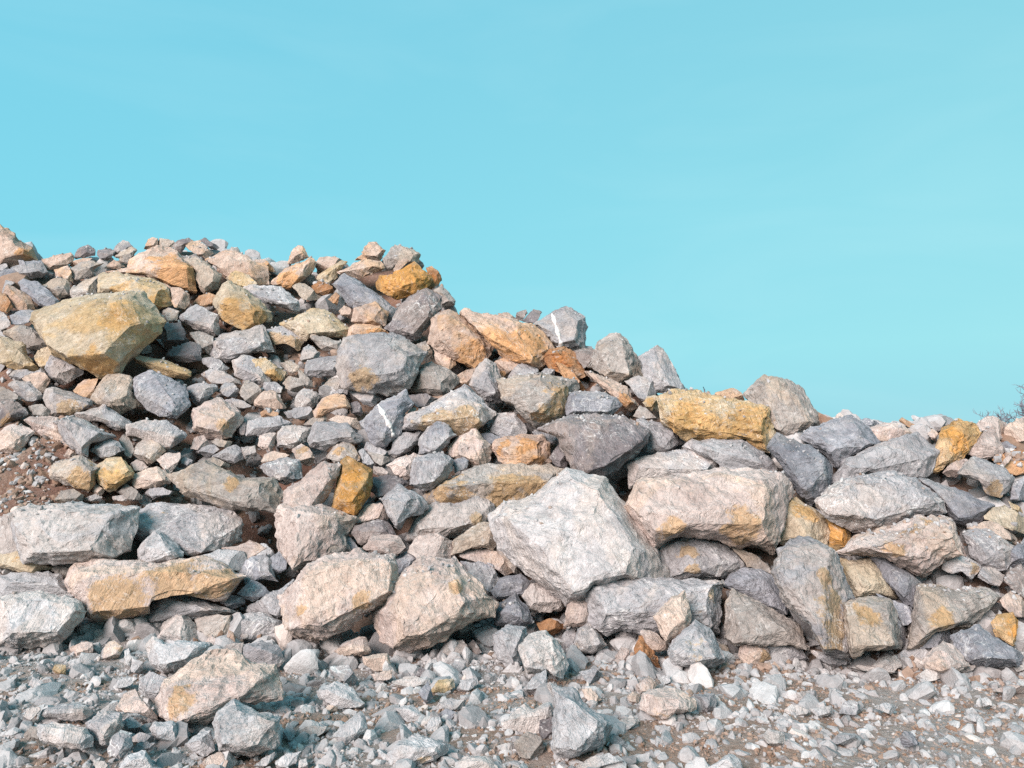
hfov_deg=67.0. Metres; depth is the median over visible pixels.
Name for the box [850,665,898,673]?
stone
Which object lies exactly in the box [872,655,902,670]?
stone
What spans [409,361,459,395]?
rock
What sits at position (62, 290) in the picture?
stone
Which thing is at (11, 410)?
stone
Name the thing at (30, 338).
stone
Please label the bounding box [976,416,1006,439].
stone
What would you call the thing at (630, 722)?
stone
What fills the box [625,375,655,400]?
stone
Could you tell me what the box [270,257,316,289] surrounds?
stone
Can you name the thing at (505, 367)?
stone
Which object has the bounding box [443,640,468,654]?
stone
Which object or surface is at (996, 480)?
rock
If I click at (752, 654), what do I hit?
stone
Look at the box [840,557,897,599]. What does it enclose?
rock
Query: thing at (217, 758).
stone
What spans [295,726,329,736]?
stone
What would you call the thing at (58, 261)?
stone
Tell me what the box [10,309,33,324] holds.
stone
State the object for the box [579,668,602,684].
stone
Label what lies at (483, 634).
stone
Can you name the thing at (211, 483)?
rock
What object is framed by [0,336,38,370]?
stone
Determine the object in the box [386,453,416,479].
stone
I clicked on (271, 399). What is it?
stone
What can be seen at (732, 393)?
stone
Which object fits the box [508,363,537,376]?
stone
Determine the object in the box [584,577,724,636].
boulder
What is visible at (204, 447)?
loose stones
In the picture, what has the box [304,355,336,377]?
stone
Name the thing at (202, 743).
stone
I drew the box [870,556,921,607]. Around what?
rock
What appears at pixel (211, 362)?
stone
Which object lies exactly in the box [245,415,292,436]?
stone
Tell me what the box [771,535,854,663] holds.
boulder
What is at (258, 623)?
rock
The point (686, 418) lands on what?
boulder
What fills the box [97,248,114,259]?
stone
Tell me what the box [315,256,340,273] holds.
stone
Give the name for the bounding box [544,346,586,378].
stone
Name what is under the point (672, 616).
rock
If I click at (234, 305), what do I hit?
rock
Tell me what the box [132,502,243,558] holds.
boulder
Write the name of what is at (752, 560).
stone
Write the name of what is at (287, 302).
rock
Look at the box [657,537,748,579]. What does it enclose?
rock
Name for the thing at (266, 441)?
stone
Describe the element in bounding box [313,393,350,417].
stone
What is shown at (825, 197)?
sky
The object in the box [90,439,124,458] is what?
stone
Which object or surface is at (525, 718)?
rock
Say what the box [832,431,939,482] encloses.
rock
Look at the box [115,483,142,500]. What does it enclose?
stone
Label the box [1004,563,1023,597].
stone
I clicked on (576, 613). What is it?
stone
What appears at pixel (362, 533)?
stone
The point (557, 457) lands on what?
stone
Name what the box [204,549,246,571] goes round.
stone
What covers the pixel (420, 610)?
boulder
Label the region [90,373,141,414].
rock
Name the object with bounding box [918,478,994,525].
rock
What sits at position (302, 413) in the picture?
stone
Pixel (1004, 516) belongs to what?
stone
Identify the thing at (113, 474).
rock
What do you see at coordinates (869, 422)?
stone
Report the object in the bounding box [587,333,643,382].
rock
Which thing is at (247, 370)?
stone
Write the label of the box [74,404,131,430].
stone
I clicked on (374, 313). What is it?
stone
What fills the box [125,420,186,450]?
rock
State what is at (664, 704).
rock
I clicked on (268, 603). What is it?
stone
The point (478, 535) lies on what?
rock
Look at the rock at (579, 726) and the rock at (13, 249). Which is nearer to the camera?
the rock at (579, 726)
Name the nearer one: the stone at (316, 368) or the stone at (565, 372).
the stone at (565, 372)
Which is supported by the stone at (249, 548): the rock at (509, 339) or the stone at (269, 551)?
the stone at (269, 551)
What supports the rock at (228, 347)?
on the rubble
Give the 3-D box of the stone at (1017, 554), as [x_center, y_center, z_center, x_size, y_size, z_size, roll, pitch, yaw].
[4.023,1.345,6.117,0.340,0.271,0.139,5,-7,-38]
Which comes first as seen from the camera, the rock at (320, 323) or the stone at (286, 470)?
the stone at (286, 470)
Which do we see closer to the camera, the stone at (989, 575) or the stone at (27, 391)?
the stone at (989, 575)
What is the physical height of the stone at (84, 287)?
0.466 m
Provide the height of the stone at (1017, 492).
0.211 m
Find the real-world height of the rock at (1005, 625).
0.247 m
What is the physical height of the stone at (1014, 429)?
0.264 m
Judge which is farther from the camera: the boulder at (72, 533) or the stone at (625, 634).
the boulder at (72, 533)
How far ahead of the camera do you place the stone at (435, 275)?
10.91 m
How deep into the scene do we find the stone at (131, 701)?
4.29 m
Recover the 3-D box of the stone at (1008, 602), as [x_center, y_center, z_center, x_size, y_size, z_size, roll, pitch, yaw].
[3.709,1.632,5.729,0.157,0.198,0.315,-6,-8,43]
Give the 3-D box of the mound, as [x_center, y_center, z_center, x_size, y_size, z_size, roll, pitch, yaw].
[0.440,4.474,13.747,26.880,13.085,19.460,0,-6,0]
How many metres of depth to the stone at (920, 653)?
5.42 m
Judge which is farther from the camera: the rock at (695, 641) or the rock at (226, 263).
the rock at (226, 263)
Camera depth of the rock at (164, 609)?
6.19 m
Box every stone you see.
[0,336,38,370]
[0,386,22,402]
[0,399,28,427]
[0,423,34,453]
[0,551,53,572]
[3,284,34,310]
[3,325,45,350]
[8,380,42,401]
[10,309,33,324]
[11,260,47,278]
[18,278,58,306]
[22,372,49,392]
[24,416,64,443]
[24,726,38,740]
[34,346,50,369]
[40,704,93,721]
[42,253,73,269]
[42,277,70,298]
[44,355,83,384]
[54,266,72,281]
[54,488,83,502]
[69,275,97,297]
[70,260,103,280]
[70,641,92,655]
[73,378,98,397]
[74,245,95,258]
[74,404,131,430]
[85,711,123,748]
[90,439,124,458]
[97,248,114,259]
[102,640,122,659]
[107,730,132,759]
[113,240,131,255]
[114,246,136,264]
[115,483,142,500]
[115,689,157,719]
[119,750,152,767]
[131,466,170,488]
[133,355,190,378]
[133,439,165,465]
[138,672,166,699]
[144,237,157,249]
[144,487,173,499]
[149,720,176,741]
[156,452,180,472]
[158,238,174,247]
[159,321,185,349]
[161,308,178,321]
[164,283,189,308]
[165,341,201,362]
[173,238,193,252]
[178,304,219,335]
[183,254,221,293]
[185,730,214,756]
[186,240,213,258]
[187,382,218,405]
[189,331,213,354]
[193,292,214,306]
[194,614,231,637]
[201,369,241,384]
[201,752,227,767]
[202,357,228,370]
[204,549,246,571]
[212,445,243,462]
[220,595,244,609]
[221,540,273,558]
[226,270,256,286]
[232,354,270,386]
[237,580,269,601]
[239,380,262,403]
[239,553,277,584]
[243,640,284,666]
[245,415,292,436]
[246,579,294,618]
[252,358,286,381]
[254,390,285,409]
[256,543,273,557]
[258,432,275,451]
[260,457,302,484]
[266,326,304,350]
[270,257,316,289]
[270,551,286,575]
[275,751,301,767]
[276,425,310,447]
[284,406,313,419]
[288,245,308,263]
[292,283,322,299]
[292,444,314,465]
[294,388,320,407]
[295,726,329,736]
[300,345,320,362]
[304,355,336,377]
[310,334,341,351]
[311,281,332,295]
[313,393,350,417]
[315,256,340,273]
[316,260,346,283]
[316,681,364,709]
[326,442,360,462]
[328,535,346,553]
[329,415,360,429]
[329,665,357,684]
[330,711,367,743]
[334,636,370,655]
[336,259,384,277]
[339,305,351,317]
[346,323,388,336]
[348,390,381,406]
[349,519,395,545]
[351,301,389,326]
[357,503,388,524]
[361,242,385,260]
[362,653,390,671]
[363,534,405,554]
[364,441,386,455]
[371,475,407,497]
[382,245,420,269]
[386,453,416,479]
[388,431,423,457]
[392,676,430,687]
[393,705,425,721]
[395,551,415,575]
[408,393,437,408]
[416,341,432,362]
[418,421,456,454]
[426,266,441,289]
[431,698,465,711]
[432,678,454,692]
[433,286,455,307]
[433,349,455,369]
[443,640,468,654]
[453,457,468,472]
[454,623,474,638]
[454,756,498,767]
[459,548,512,575]
[460,561,499,593]
[472,624,497,647]
[488,412,526,436]
[491,574,529,598]
[492,592,533,626]
[494,546,521,573]
[495,357,518,378]
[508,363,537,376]
[514,732,544,759]
[521,583,563,612]
[522,309,541,323]
[523,669,547,694]
[536,618,565,634]
[539,717,551,739]
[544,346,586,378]
[549,444,567,468]
[555,362,585,390]
[560,626,576,649]
[563,600,588,627]
[573,623,606,653]
[574,348,593,368]
[576,753,626,767]
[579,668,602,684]
[584,371,638,411]
[614,630,637,637]
[619,718,638,729]
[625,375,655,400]
[634,635,660,667]
[636,676,656,692]
[640,629,668,651]
[642,395,658,411]
[694,693,716,712]
[708,753,742,767]
[715,388,744,400]
[732,547,770,573]
[738,644,770,664]
[762,728,785,745]
[810,650,849,666]
[825,519,850,550]
[838,700,862,714]
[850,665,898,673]
[860,418,879,426]
[870,423,911,441]
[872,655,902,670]
[876,593,912,625]
[896,649,927,658]
[915,668,940,681]
[920,631,950,648]
[942,556,981,579]
[943,459,967,476]
[966,521,1016,543]
[967,426,1003,459]
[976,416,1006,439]
[978,567,1004,585]
[984,505,1023,533]
[992,450,1023,475]
[999,590,1023,617]
[1004,416,1023,441]
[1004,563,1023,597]
[1009,539,1023,567]
[1010,477,1023,500]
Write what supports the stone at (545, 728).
on the gravel
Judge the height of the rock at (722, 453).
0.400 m
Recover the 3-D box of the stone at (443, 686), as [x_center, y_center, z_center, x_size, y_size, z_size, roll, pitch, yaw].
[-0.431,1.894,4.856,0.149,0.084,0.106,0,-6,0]
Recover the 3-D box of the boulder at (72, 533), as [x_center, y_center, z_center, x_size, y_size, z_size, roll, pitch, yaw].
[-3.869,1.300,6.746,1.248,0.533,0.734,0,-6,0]
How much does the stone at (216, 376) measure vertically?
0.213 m
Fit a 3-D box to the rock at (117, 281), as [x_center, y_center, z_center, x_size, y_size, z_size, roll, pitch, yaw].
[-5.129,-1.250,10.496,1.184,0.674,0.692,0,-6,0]
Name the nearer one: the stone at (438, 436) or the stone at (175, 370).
the stone at (438, 436)
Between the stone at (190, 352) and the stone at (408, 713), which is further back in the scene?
the stone at (190, 352)
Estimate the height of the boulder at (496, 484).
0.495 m
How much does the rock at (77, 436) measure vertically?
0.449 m
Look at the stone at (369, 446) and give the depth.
7.87 m
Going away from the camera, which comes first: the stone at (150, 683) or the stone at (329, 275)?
the stone at (150, 683)
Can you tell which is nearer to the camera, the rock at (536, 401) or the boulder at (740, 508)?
the boulder at (740, 508)
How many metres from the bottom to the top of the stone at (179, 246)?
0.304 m
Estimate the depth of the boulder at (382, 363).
8.50 m
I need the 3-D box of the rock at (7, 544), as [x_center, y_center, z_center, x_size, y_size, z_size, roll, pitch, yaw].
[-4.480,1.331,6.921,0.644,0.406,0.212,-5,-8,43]
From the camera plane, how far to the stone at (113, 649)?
5.61 m
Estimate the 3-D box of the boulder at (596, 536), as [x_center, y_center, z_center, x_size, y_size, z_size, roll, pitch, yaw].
[0.537,1.274,6.513,1.392,1.138,1.489,6,-8,-44]
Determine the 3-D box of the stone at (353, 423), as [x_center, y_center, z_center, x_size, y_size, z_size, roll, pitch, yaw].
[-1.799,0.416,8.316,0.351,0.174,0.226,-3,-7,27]
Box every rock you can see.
[0,224,37,268]
[0,512,16,553]
[0,571,74,597]
[0,590,86,648]
[37,722,93,750]
[43,387,92,416]
[48,454,99,492]
[52,415,115,456]
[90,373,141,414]
[95,457,134,491]
[97,271,172,309]
[106,245,196,293]
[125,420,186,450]
[132,370,190,418]
[137,530,183,562]
[145,636,209,672]
[148,595,237,622]
[157,614,197,640]
[166,460,283,513]
[191,397,243,439]
[205,250,269,285]
[209,325,275,362]
[212,699,280,757]
[213,280,272,329]
[229,611,281,642]
[243,284,299,313]
[274,503,358,572]
[279,308,348,341]
[283,461,341,506]
[307,421,363,450]
[331,456,372,515]
[332,273,396,321]
[360,389,413,448]
[376,262,432,299]
[380,483,428,529]
[384,288,441,341]
[387,736,449,764]
[402,384,496,435]
[404,496,495,540]
[407,532,453,558]
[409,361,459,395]
[409,452,453,490]
[427,309,494,368]
[445,428,491,468]
[451,522,496,554]
[459,308,554,369]
[469,358,502,403]
[491,434,551,464]
[492,624,527,666]
[496,372,579,428]
[501,702,553,733]
[518,630,568,679]
[534,306,587,350]
[547,682,612,758]
[565,391,622,415]
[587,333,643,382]
[626,449,718,488]
[636,418,682,453]
[638,345,684,393]
[639,687,696,720]
[653,590,691,643]
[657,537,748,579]
[667,619,726,667]
[682,438,780,471]
[723,567,788,614]
[724,588,810,651]
[743,374,820,435]
[766,432,832,506]
[767,645,809,661]
[780,497,829,545]
[799,415,880,469]
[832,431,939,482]
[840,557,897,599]
[842,595,902,658]
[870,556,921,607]
[906,583,1001,649]
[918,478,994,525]
[918,640,970,672]
[933,418,982,473]
[950,624,1023,667]
[957,456,1014,497]
[962,528,1013,572]
[990,612,1017,645]
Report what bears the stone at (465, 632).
on the gravel
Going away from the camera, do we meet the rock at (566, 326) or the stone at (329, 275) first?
the rock at (566, 326)
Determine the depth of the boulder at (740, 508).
6.15 m
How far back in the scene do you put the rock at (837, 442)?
7.07 m
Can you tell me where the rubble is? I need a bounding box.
[0,239,1023,685]
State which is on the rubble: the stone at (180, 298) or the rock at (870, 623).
the stone at (180, 298)
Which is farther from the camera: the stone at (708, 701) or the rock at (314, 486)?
the rock at (314, 486)
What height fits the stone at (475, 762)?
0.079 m
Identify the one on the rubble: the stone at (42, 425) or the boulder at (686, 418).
the stone at (42, 425)
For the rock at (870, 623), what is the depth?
5.22 m
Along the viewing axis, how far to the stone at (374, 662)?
5.34 m
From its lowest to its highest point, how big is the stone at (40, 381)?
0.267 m
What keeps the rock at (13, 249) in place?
on the rubble
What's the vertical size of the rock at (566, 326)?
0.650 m
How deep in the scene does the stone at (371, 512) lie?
7.05 m
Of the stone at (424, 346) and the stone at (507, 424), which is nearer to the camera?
the stone at (507, 424)
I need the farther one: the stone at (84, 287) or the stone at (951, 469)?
the stone at (84, 287)
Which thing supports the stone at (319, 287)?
on the rubble
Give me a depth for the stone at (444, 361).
9.16 m
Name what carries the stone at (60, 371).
on the rubble
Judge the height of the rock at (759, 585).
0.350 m
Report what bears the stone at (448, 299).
on the rubble
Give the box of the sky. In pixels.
[0,0,1023,422]
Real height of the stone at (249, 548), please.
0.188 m
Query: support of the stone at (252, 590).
on the stone at (268, 603)
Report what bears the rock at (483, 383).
on the rubble
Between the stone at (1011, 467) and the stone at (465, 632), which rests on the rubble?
the stone at (1011, 467)
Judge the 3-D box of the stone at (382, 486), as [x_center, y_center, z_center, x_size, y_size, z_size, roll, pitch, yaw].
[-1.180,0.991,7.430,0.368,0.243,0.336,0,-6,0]
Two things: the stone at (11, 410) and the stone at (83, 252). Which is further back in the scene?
the stone at (83, 252)
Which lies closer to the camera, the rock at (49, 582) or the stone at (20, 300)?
the rock at (49, 582)
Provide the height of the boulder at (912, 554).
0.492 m
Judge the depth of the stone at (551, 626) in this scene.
5.99 m
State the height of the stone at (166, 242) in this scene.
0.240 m
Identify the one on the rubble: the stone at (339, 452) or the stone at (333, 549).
the stone at (339, 452)
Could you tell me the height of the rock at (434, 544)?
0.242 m
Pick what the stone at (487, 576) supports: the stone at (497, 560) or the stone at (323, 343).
the stone at (497, 560)
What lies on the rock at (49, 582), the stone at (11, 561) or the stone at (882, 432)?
the stone at (11, 561)
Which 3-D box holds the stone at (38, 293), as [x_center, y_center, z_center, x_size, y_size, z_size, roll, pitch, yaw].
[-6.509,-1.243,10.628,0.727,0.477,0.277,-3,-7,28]
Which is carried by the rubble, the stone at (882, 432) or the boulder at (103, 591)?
the stone at (882, 432)
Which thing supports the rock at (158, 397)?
on the rubble
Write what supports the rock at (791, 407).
on the rubble
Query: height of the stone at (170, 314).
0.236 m
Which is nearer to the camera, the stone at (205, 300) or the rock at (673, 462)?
the rock at (673, 462)
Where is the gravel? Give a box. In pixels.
[0,593,1023,767]
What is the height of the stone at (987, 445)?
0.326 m
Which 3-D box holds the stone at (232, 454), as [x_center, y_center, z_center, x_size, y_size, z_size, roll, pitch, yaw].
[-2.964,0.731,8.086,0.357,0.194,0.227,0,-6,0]
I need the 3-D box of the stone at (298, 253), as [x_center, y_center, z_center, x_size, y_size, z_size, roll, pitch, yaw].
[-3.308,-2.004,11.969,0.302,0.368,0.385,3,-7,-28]
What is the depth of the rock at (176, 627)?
6.05 m
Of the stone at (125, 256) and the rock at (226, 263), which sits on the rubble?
the rock at (226, 263)
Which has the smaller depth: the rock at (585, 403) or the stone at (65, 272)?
the rock at (585, 403)
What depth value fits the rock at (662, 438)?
7.51 m
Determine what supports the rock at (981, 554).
on the rubble
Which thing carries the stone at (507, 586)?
on the gravel
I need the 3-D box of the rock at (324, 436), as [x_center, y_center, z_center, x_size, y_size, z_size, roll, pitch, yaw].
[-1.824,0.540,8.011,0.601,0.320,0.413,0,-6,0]
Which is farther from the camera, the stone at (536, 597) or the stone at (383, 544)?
the stone at (383, 544)
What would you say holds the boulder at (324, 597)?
on the rubble
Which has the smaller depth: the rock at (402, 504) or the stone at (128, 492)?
the rock at (402, 504)
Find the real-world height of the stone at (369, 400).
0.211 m
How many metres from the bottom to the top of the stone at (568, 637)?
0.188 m
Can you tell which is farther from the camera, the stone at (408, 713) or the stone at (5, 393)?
the stone at (5, 393)
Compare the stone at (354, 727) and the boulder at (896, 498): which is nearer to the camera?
the stone at (354, 727)
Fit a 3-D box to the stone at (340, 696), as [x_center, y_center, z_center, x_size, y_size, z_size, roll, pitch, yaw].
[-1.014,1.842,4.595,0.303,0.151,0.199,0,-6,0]
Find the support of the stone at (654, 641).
on the stone at (644, 647)
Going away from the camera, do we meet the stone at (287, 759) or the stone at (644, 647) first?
the stone at (287, 759)
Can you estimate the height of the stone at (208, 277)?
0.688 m
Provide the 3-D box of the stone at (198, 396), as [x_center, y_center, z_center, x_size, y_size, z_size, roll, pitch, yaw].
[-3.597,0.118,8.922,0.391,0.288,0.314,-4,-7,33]
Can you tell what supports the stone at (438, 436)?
on the rubble
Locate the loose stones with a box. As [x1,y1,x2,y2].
[0,237,1023,767]
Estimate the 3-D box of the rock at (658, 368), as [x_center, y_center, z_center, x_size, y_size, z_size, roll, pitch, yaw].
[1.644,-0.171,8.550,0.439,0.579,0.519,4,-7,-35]
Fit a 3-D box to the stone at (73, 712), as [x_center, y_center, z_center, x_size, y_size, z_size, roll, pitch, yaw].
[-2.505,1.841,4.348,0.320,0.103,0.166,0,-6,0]
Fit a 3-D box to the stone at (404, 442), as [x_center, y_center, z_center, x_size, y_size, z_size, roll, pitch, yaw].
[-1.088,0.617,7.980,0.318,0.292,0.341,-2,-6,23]
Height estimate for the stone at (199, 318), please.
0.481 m
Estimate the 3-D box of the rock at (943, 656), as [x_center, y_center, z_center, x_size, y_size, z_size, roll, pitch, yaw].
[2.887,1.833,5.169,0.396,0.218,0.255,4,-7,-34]
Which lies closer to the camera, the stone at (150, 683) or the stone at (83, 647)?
the stone at (150, 683)
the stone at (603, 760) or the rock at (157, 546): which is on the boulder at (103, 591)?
the rock at (157, 546)
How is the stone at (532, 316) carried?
on the rubble
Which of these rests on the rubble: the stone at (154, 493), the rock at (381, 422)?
the stone at (154, 493)
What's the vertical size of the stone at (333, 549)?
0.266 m
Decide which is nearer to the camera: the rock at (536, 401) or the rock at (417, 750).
the rock at (417, 750)
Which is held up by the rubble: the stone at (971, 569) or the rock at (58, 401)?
the stone at (971, 569)
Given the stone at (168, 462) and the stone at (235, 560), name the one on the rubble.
the stone at (168, 462)
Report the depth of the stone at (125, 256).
11.60 m
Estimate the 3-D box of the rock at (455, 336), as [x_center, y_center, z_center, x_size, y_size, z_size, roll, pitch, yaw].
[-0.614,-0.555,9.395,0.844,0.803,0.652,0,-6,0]
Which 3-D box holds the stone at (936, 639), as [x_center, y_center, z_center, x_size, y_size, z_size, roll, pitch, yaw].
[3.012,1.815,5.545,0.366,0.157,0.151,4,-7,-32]
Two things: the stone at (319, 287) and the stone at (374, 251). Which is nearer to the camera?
the stone at (319, 287)
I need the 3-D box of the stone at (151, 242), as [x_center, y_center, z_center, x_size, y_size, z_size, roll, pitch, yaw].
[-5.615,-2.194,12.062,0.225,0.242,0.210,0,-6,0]
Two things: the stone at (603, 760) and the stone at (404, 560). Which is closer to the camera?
the stone at (603, 760)
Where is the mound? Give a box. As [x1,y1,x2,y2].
[0,252,1023,661]
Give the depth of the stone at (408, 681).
4.89 m
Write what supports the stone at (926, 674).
on the gravel
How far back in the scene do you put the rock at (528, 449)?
7.65 m
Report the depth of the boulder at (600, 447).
7.10 m
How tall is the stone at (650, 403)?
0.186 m
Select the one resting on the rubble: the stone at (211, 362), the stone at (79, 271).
the stone at (79, 271)
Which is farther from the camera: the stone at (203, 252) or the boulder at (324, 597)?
the stone at (203, 252)
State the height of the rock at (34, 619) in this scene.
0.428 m
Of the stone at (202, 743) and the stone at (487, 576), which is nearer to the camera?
the stone at (202, 743)
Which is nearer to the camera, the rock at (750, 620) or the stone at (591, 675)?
the stone at (591, 675)
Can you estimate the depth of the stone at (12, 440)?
7.93 m
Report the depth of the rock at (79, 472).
7.45 m
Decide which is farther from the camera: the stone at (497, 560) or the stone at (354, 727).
the stone at (497, 560)
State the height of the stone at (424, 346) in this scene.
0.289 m
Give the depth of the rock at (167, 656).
5.19 m
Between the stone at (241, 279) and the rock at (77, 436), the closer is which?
the rock at (77, 436)
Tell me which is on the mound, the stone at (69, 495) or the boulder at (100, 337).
the stone at (69, 495)
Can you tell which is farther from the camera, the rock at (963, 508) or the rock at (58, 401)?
the rock at (58, 401)
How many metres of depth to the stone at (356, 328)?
9.81 m
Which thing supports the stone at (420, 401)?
on the rubble
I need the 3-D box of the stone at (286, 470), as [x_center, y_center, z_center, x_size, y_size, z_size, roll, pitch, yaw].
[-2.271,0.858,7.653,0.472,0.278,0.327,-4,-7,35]
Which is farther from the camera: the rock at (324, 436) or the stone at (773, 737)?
the rock at (324, 436)
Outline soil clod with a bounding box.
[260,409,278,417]
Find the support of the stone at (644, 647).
on the gravel
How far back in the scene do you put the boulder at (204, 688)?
4.28 m
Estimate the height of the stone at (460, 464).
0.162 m
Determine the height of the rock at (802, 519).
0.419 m
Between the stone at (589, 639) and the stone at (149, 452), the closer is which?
the stone at (589, 639)
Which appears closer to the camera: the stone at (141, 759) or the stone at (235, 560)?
the stone at (141, 759)
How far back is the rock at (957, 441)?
7.02 m
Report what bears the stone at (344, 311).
on the rock at (353, 292)
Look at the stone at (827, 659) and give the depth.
5.46 m
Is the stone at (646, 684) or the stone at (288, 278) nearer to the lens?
the stone at (646, 684)
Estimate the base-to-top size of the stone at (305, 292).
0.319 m
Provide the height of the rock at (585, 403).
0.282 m
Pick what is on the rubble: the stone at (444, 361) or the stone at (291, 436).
the stone at (291, 436)
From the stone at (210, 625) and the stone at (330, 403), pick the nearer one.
the stone at (210, 625)
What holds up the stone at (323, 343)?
on the rubble
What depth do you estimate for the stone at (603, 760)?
3.56 m
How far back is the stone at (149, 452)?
7.90 m
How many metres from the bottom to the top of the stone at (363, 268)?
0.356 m
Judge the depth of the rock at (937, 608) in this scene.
5.47 m
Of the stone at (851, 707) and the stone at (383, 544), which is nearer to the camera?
the stone at (851, 707)
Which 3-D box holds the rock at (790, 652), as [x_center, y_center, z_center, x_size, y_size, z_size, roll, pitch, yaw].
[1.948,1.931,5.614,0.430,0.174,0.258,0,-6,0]
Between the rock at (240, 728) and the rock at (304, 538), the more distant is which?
the rock at (304, 538)
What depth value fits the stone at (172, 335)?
9.77 m
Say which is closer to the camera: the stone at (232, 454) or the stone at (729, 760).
the stone at (729, 760)
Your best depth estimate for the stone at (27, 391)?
8.69 m
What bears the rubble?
on the mound
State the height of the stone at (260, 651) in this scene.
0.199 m
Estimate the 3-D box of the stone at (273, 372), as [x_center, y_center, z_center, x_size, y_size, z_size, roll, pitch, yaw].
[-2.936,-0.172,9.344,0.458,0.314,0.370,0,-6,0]
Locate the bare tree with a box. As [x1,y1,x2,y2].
[972,384,1023,423]
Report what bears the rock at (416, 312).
on the rubble
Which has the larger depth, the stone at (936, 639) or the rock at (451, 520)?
the rock at (451, 520)
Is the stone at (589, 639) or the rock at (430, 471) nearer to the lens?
the stone at (589, 639)
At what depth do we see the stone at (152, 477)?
7.57 m
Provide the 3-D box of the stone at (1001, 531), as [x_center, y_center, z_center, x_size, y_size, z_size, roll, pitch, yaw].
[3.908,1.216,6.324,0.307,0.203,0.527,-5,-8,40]
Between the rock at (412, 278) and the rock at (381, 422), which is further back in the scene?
the rock at (412, 278)
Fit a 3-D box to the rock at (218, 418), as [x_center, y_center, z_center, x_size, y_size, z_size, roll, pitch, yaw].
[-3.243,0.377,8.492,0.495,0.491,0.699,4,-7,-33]
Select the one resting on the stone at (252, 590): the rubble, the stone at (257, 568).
the stone at (257, 568)
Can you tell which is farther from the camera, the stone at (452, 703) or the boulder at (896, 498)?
the boulder at (896, 498)
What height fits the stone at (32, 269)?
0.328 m
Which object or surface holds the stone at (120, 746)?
on the gravel
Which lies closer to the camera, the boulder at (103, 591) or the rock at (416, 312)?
the boulder at (103, 591)
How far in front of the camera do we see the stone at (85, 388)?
8.70 m
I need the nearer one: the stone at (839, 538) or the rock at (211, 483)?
the stone at (839, 538)
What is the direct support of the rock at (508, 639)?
on the gravel
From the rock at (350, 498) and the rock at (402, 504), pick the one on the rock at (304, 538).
the rock at (350, 498)
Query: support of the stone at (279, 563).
on the stone at (257, 568)
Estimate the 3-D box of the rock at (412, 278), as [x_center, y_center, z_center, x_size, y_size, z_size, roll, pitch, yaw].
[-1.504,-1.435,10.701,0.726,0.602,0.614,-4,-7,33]
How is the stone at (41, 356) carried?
on the rubble
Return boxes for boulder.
[10,501,139,565]
[29,291,165,379]
[64,555,246,625]
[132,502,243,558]
[153,648,283,727]
[277,547,398,643]
[334,332,427,396]
[371,555,498,653]
[423,463,563,507]
[487,467,669,606]
[537,413,650,478]
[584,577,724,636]
[624,467,794,554]
[655,388,775,452]
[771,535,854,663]
[814,470,947,533]
[836,514,966,578]
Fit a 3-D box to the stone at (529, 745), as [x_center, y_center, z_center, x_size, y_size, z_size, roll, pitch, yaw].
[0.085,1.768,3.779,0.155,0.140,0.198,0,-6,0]
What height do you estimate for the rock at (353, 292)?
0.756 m
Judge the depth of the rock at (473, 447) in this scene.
7.68 m
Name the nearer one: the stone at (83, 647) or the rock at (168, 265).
the stone at (83, 647)
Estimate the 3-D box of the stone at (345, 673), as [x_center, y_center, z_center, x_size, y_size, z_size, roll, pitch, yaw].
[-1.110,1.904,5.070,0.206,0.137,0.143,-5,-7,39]
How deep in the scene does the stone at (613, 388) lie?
8.24 m
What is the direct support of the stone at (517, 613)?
on the rubble
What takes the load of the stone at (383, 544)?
on the rubble
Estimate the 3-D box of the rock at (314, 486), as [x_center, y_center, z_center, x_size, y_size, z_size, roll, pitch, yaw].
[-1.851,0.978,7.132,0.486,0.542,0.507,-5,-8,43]
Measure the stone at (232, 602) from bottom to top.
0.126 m
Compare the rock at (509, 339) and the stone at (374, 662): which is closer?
the stone at (374, 662)
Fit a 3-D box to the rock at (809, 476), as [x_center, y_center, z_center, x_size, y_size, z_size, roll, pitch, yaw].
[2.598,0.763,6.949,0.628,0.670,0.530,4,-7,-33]
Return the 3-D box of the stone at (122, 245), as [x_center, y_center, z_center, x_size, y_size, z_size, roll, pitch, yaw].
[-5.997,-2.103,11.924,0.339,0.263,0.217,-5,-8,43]
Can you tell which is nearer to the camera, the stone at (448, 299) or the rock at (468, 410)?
the rock at (468, 410)
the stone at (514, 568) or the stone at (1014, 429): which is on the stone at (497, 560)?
the stone at (514, 568)
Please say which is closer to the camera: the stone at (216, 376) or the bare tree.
the stone at (216, 376)
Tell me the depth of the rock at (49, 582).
6.43 m
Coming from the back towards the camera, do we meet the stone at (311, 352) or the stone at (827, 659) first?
the stone at (311, 352)
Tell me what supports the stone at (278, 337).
on the rubble
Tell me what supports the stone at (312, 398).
on the stone at (302, 413)
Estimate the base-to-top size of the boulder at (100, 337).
1.217 m

